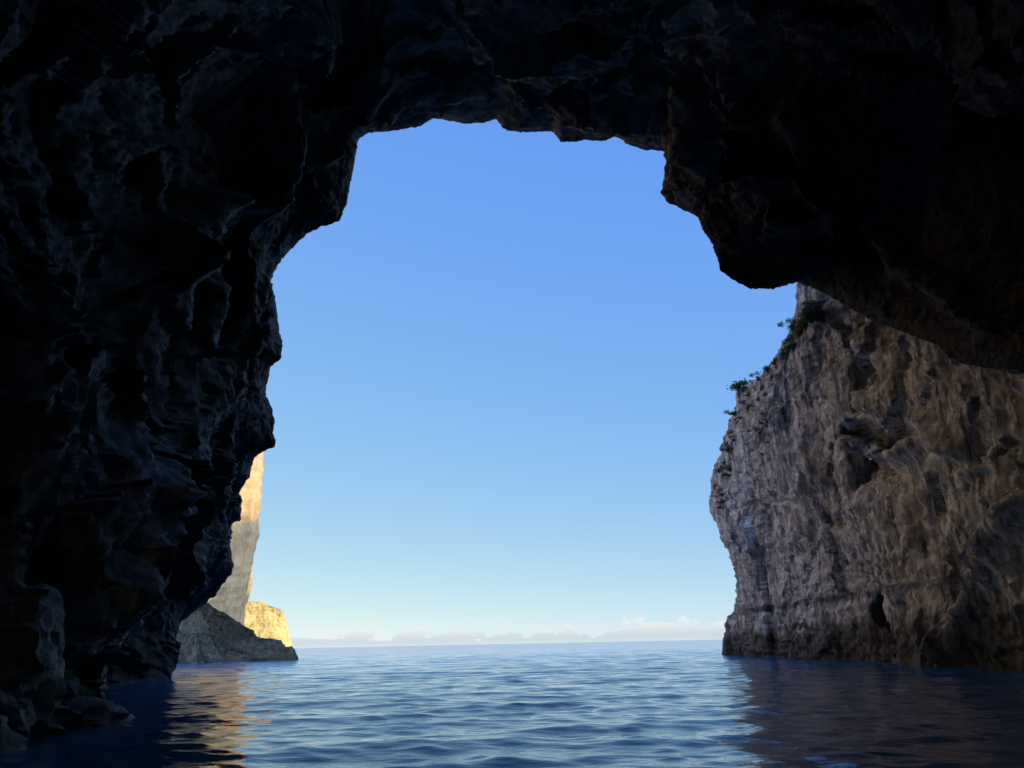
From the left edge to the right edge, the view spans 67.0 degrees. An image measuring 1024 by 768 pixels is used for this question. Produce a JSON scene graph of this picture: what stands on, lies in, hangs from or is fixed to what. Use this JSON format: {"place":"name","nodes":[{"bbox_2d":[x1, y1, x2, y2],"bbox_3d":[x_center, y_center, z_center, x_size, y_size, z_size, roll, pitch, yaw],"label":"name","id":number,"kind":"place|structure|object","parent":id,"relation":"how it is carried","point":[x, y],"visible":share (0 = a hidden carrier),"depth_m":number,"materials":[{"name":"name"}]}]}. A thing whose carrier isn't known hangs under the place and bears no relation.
{"place":"outdoors","nodes":[
{"label":"outdoors","id":0,"kind":"place"},
{"bbox_2d":[207,452,263,624],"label":"sea cliff","id":1,"kind":"structure","parent":0,"point":[231,598],"depth_m":134.27,"materials":[{"name":"stone"}]},
{"bbox_2d":[244,601,292,646],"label":"headland","id":2,"kind":"structure","parent":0,"point":[263,620],"depth_m":399.92,"materials":[{"name":"stone"}]},
{"bbox_2d":[0,0,1023,756],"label":"sea cave","id":3,"kind":"structure","parent":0,"point":[174,180],"depth_m":35.08},
{"bbox_2d":[0,639,1023,767],"bbox_3d":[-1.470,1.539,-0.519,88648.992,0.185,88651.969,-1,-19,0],"label":"water","id":4,"kind":"structure","parent":0,"point":[671,704],"depth_m":18.28,"materials":[{"name":"blue liquid"}]},
{"bbox_2d":[181,642,197,663],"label":"boulder","id":5,"kind":"object","parent":4,"relation":"in","point":[190,657],"visible":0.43,"depth_m":95.22,"materials":[{"name":"grey stone"}]},
{"bbox_2d":[175,610,224,662],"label":"rock slab","id":6,"kind":"object","parent":4,"relation":"in","point":[193,628],"visible":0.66,"depth_m":101.39,"materials":[{"name":"grey stone"}]},
{"bbox_2d":[192,603,256,645],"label":"rock mound","id":7,"kind":"object","parent":4,"relation":"in","point":[224,628],"visible":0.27,"depth_m":113.30,"materials":[{"name":"grey stone"}]},
{"bbox_2d":[215,637,298,661],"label":"shore ledge","id":8,"kind":"object","parent":4,"relation":"in","point":[257,649],"visible":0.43,"depth_m":105.55,"materials":[{"name":"grey stone"}]},
{"bbox_2d":[248,119,796,647],"label":"sky","id":9,"kind":"structure","parent":0,"point":[497,392],"materials":[{"name":"blue"}]},
{"bbox_2d":[709,282,1023,670],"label":"sea cliff","id":10,"kind":"structure","parent":0,"point":[873,508],"depth_m":49.85,"materials":[{"name":"grey stone"}]},
{"bbox_2d":[714,465,723,473],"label":"shrub","id":11,"kind":"object","parent":10,"relation":"on","point":[719,470],"visible":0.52,"depth_m":84.24,"materials":[{"name":"green plant"}]},
{"bbox_2d":[719,444,732,454],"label":"shrub","id":12,"kind":"object","parent":10,"relation":"on","point":[721,449],"visible":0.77,"depth_m":80.45,"materials":[{"name":"green plant"}]},
{"bbox_2d":[720,410,735,416],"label":"shrub","id":13,"kind":"object","parent":10,"relation":"on","point":[732,413],"visible":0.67,"depth_m":79.63,"materials":[{"name":"green plant"}]},
{"bbox_2d":[726,377,754,392],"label":"shrub","id":14,"kind":"object","parent":10,"relation":"on","point":[737,385],"visible":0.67,"depth_m":77.83,"materials":[{"name":"green plant"}]},
{"bbox_2d":[749,371,760,382],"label":"shrub","id":15,"kind":"object","parent":10,"relation":"on","point":[757,378],"visible":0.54,"depth_m":71.86,"materials":[{"name":"green plant"}]},
{"bbox_2d":[754,427,762,436],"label":"shrub","id":16,"kind":"object","parent":10,"relation":"on","point":[758,432],"visible":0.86,"depth_m":69.95,"materials":[{"name":"green plant"}]},
{"bbox_2d":[758,417,769,425],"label":"shrub","id":17,"kind":"object","parent":10,"relation":"on","point":[766,421],"visible":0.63,"depth_m":69.45,"materials":[{"name":"green plant"}]},
{"bbox_2d":[762,365,770,373],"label":"shrub","id":18,"kind":"object","parent":10,"relation":"on","point":[765,368],"visible":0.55,"depth_m":69.15,"materials":[{"name":"green plant"}]},
{"bbox_2d":[770,356,778,366],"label":"shrub","id":19,"kind":"object","parent":10,"relation":"on","point":[775,359],"visible":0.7,"depth_m":66.37,"materials":[{"name":"green plant"}]},
{"bbox_2d":[777,317,797,330],"bbox_3d":[22.258,-4.647,61.386,2.175,1.451,1.234,-12,-22,30],"label":"shrub","id":20,"kind":"object","parent":10,"relation":"on","point":[789,322],"visible":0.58,"depth_m":61.51,"materials":[{"name":"green plant"}]},
{"bbox_2d":[784,341,796,350],"bbox_3d":[21.948,-2.911,59.874,1.992,0.752,1.283,1,-19,-6],"label":"shrub","id":21,"kind":"object","parent":10,"relation":"on","point":[791,345],"visible":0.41,"depth_m":59.53,"materials":[{"name":"green plant"}]},
{"bbox_2d":[796,318,806,329],"bbox_3d":[21.758,-4.511,58.126,1.150,0.742,2.003,-15,-23,35],"label":"shrub","id":22,"kind":"object","parent":10,"relation":"on","point":[802,323],"visible":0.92,"depth_m":58.20,"materials":[{"name":"green plant"}]},
{"bbox_2d":[796,307,816,321],"bbox_3d":[21.274,-4.887,54.775,2.078,0.960,1.381,0,-19,-4],"label":"shrub","id":23,"kind":"object","parent":10,"relation":"on","point":[804,314],"visible":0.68,"depth_m":54.50,"materials":[{"name":"green plant"}]},
{"bbox_2d":[802,307,818,323],"bbox_3d":[20.961,-4.782,54.466,1.087,0.999,1.967,-17,-24,39],"label":"shrub","id":24,"kind":"object","parent":10,"relation":"on","point":[808,317],"visible":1,"depth_m":54.44,"materials":[{"name":"green plant"}]}
]}

